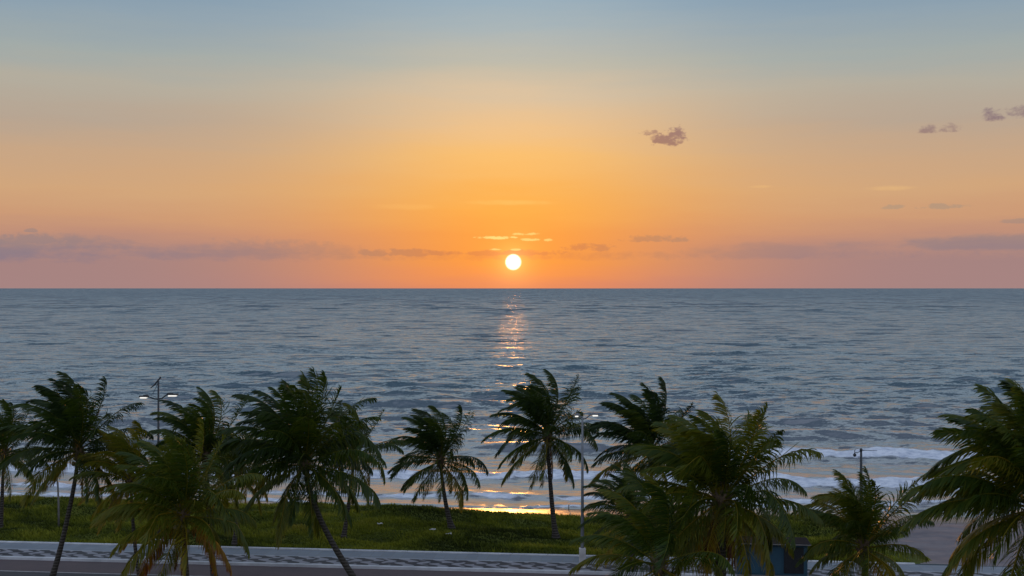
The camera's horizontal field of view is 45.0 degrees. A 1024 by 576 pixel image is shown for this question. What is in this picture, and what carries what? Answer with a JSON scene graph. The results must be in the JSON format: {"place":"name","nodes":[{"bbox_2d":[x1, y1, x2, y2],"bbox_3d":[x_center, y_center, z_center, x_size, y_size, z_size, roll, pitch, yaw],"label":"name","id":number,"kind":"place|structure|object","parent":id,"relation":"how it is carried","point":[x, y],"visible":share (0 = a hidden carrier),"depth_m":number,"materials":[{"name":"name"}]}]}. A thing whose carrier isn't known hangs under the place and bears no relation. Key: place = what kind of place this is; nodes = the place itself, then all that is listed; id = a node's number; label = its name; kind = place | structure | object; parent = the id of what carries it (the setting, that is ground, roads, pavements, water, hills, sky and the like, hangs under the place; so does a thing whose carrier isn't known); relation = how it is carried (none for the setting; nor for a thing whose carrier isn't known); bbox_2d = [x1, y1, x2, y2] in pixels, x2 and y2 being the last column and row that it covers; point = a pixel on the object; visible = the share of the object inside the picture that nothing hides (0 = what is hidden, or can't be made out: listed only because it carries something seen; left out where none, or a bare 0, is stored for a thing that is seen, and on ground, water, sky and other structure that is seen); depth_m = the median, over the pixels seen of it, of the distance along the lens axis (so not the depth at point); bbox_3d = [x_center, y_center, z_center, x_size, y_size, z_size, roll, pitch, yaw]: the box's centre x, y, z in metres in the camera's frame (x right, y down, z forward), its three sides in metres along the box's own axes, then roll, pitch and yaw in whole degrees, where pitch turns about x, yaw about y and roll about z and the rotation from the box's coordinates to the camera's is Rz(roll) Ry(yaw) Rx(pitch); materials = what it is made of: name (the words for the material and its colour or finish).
{"place":"outdoors","nodes":[
{"label":"outdoors","id":0,"kind":"place"},
{"bbox_2d":[0,571,168,575],"bbox_3d":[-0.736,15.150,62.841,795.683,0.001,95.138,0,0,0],"label":"road","id":1,"kind":"structure","parent":0,"point":[10,573],"depth_m":65.35,"materials":[{"name":"grey asphalt"}]},
{"bbox_2d":[20,571,180,575],"bbox_3d":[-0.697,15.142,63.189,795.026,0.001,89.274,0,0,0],"label":"lane marking","id":2,"kind":"object","parent":1,"relation":"on","point":[94,573],"depth_m":65.66,"materials":[{"name":"white paint"}]},
{"bbox_2d":[0,559,625,575],"bbox_3d":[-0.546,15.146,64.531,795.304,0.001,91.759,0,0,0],"label":"cycle lane","id":3,"kind":"structure","parent":1,"relation":"on","point":[82,567],"depth_m":66.26,"materials":[{"name":"asphalt"}]},
{"bbox_2d":[0,493,931,563],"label":"dune","id":4,"kind":"structure","parent":0,"point":[915,561],"depth_m":74.68,"materials":[{"name":"green plant"}]},
{"bbox_2d":[0,399,53,527],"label":"palm tree","id":5,"kind":"object","parent":4,"relation":"on","point":[7,418],"visible":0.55,"depth_m":76.64,"materials":[{"name":"green plant"}]},
{"bbox_2d":[56,480,59,526],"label":"post","id":6,"kind":"object","parent":4,"relation":"on","point":[58,503],"visible":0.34,"depth_m":77.45,"materials":[{"name":"grey metal"}]},
{"bbox_2d":[196,425,288,545],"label":"palm tree","id":7,"kind":"object","parent":4,"relation":"on","point":[234,538],"visible":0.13,"depth_m":71.90,"materials":[{"name":"green plant"}]},
{"bbox_2d":[314,403,407,537],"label":"palm tree","id":8,"kind":"object","parent":4,"relation":"on","point":[359,446],"visible":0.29,"depth_m":72.90,"materials":[{"name":"green plant"}]},
{"bbox_2d":[386,405,488,528],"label":"palm tree","id":9,"kind":"object","parent":4,"relation":"on","point":[430,439],"visible":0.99,"depth_m":75.39,"materials":[{"name":"green plant"}]},
{"bbox_2d":[481,369,599,538],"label":"palm tree","id":10,"kind":"object","parent":4,"relation":"on","point":[534,402],"visible":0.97,"depth_m":74.42,"materials":[{"name":"green plant"}]},
{"bbox_2d":[585,376,694,524],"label":"palm tree","id":11,"kind":"object","parent":4,"relation":"on","point":[639,421],"visible":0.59,"depth_m":70.26,"materials":[{"name":"green plant"}]},
{"bbox_2d":[853,448,875,505],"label":"lantern post","id":12,"kind":"object","parent":4,"relation":"on","point":[860,451],"visible":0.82,"depth_m":68.95,"materials":[{"name":"metal"}]},
{"bbox_2d":[0,549,1022,575],"bbox_3d":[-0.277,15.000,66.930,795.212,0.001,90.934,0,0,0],"label":"patterned pavement","id":13,"kind":"structure","parent":0,"point":[335,560],"depth_m":67.78,"materials":[{"name":"stone"}]},
{"bbox_2d":[139,377,178,560],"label":"street lamp","id":14,"kind":"object","parent":13,"relation":"on","point":[157,399],"visible":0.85,"depth_m":68.15,"materials":[{"name":"metal"}]},
{"bbox_2d":[574,412,598,568],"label":"street lamp","id":15,"kind":"object","parent":13,"relation":"on","point":[582,552],"visible":0.8,"depth_m":66.14,"materials":[{"name":"metal"}]},
{"bbox_2d":[577,461,669,569],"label":"palm tree","id":16,"kind":"object","parent":13,"relation":"on","point":[611,487],"visible":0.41,"depth_m":65.72,"materials":[{"name":"green plant"}]},
{"bbox_2d":[734,536,810,575],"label":"kiosk","id":17,"kind":"object","parent":13,"relation":"on","point":[783,562],"visible":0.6,"depth_m":64.05,"materials":[{"name":"blue concrete"}]},
{"bbox_2d":[784,547,803,573],"bbox_3d":[14.580,14.100,63.953,1.000,1.350,0.085,0,0,6],"label":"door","id":18,"kind":"structure","parent":17,"relation":"in","point":[789,564],"depth_m":63.94,"materials":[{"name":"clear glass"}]},
{"bbox_2d":[0,288,1023,517],"bbox_3d":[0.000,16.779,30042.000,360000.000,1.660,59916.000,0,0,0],"label":"sea water","id":19,"kind":"structure","parent":0,"point":[836,377],"depth_m":293.23,"materials":[{"name":"blue liquid"}]},
{"bbox_2d":[0,543,1023,573],"bbox_3d":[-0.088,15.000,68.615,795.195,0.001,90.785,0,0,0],"label":"pavement","id":20,"kind":"structure","parent":0,"point":[566,559],"depth_m":69.30,"materials":[{"name":"grey concrete"}]},
{"bbox_2d":[0,541,914,564],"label":"wall","id":21,"kind":"structure","parent":20,"relation":"on","point":[903,563],"depth_m":70.35,"materials":[{"name":"grey concrete"}]},
{"bbox_2d":[29,549,1002,573],"bbox_3d":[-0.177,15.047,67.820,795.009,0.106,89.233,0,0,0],"label":"pavement edge","id":22,"kind":"object","parent":20,"relation":"on","point":[431,559],"visible":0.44,"depth_m":68.52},
{"bbox_2d":[0,0,1023,566],"label":"sky","id":23,"kind":"structure","parent":0,"point":[144,143],"materials":[{"name":"orange"}]},
{"bbox_2d":[5,496,1023,566],"bbox_3d":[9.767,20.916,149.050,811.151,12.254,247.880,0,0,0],"label":"beach sand","id":24,"kind":"structure","parent":0,"point":[937,543],"depth_m":75.38,"materials":[{"name":"beige sand"}]},
{"label":"verge","id":25,"kind":"structure","parent":0,"visible":0},
{"bbox_2d":[0,371,153,575],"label":"palm tree","id":26,"kind":"object","parent":25,"relation":"on","point":[66,417],"visible":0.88,"depth_m":61.17,"materials":[{"name":"green plant"}]},
{"bbox_2d":[69,420,164,575],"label":"palm tree","id":27,"kind":"object","parent":25,"relation":"on","point":[120,441],"visible":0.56,"depth_m":60.45,"materials":[{"name":"green plant"}]},
{"bbox_2d":[90,418,264,575],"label":"palm tree","id":28,"kind":"object","parent":25,"relation":"on","point":[176,492],"visible":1,"depth_m":54.19,"materials":[{"name":"green plant"}]},
{"bbox_2d":[141,387,262,575],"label":"palm tree","id":29,"kind":"object","parent":25,"relation":"on","point":[186,425],"visible":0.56,"depth_m":62.56,"materials":[{"name":"green plant"}]},
{"bbox_2d":[210,367,381,575],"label":"palm tree","id":30,"kind":"object","parent":25,"relation":"on","point":[298,442],"visible":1,"depth_m":59.28,"materials":[{"name":"green plant"}]},
{"bbox_2d":[568,470,734,575],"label":"palm tree","id":31,"kind":"object","parent":25,"relation":"on","point":[660,539],"visible":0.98,"depth_m":49.69,"materials":[{"name":"green plant"}]},
{"bbox_2d":[615,391,823,575],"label":"palm tree","id":32,"kind":"object","parent":25,"relation":"on","point":[701,458],"visible":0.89,"depth_m":51.13,"materials":[{"name":"green plant"}]},
{"bbox_2d":[790,466,934,575],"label":"palm tree","id":33,"kind":"object","parent":25,"relation":"on","point":[857,520],"visible":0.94,"depth_m":51.52,"materials":[{"name":"green plant"}]},
{"bbox_2d":[898,378,1023,575],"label":"palm tree","id":34,"kind":"object","parent":25,"relation":"on","point":[997,446],"visible":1,"depth_m":41.48,"materials":[{"name":"green plant"}]},
{"label":"ground","id":35,"kind":"structure","parent":0,"visible":0},
{"bbox_2d":[0,556,736,575],"bbox_3d":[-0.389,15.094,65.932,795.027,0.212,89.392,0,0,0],"label":"promenade kerb","id":36,"kind":"structure","parent":35,"relation":"on","point":[334,566],"depth_m":66.72,"materials":[{"name":"grey concrete"}]}
]}

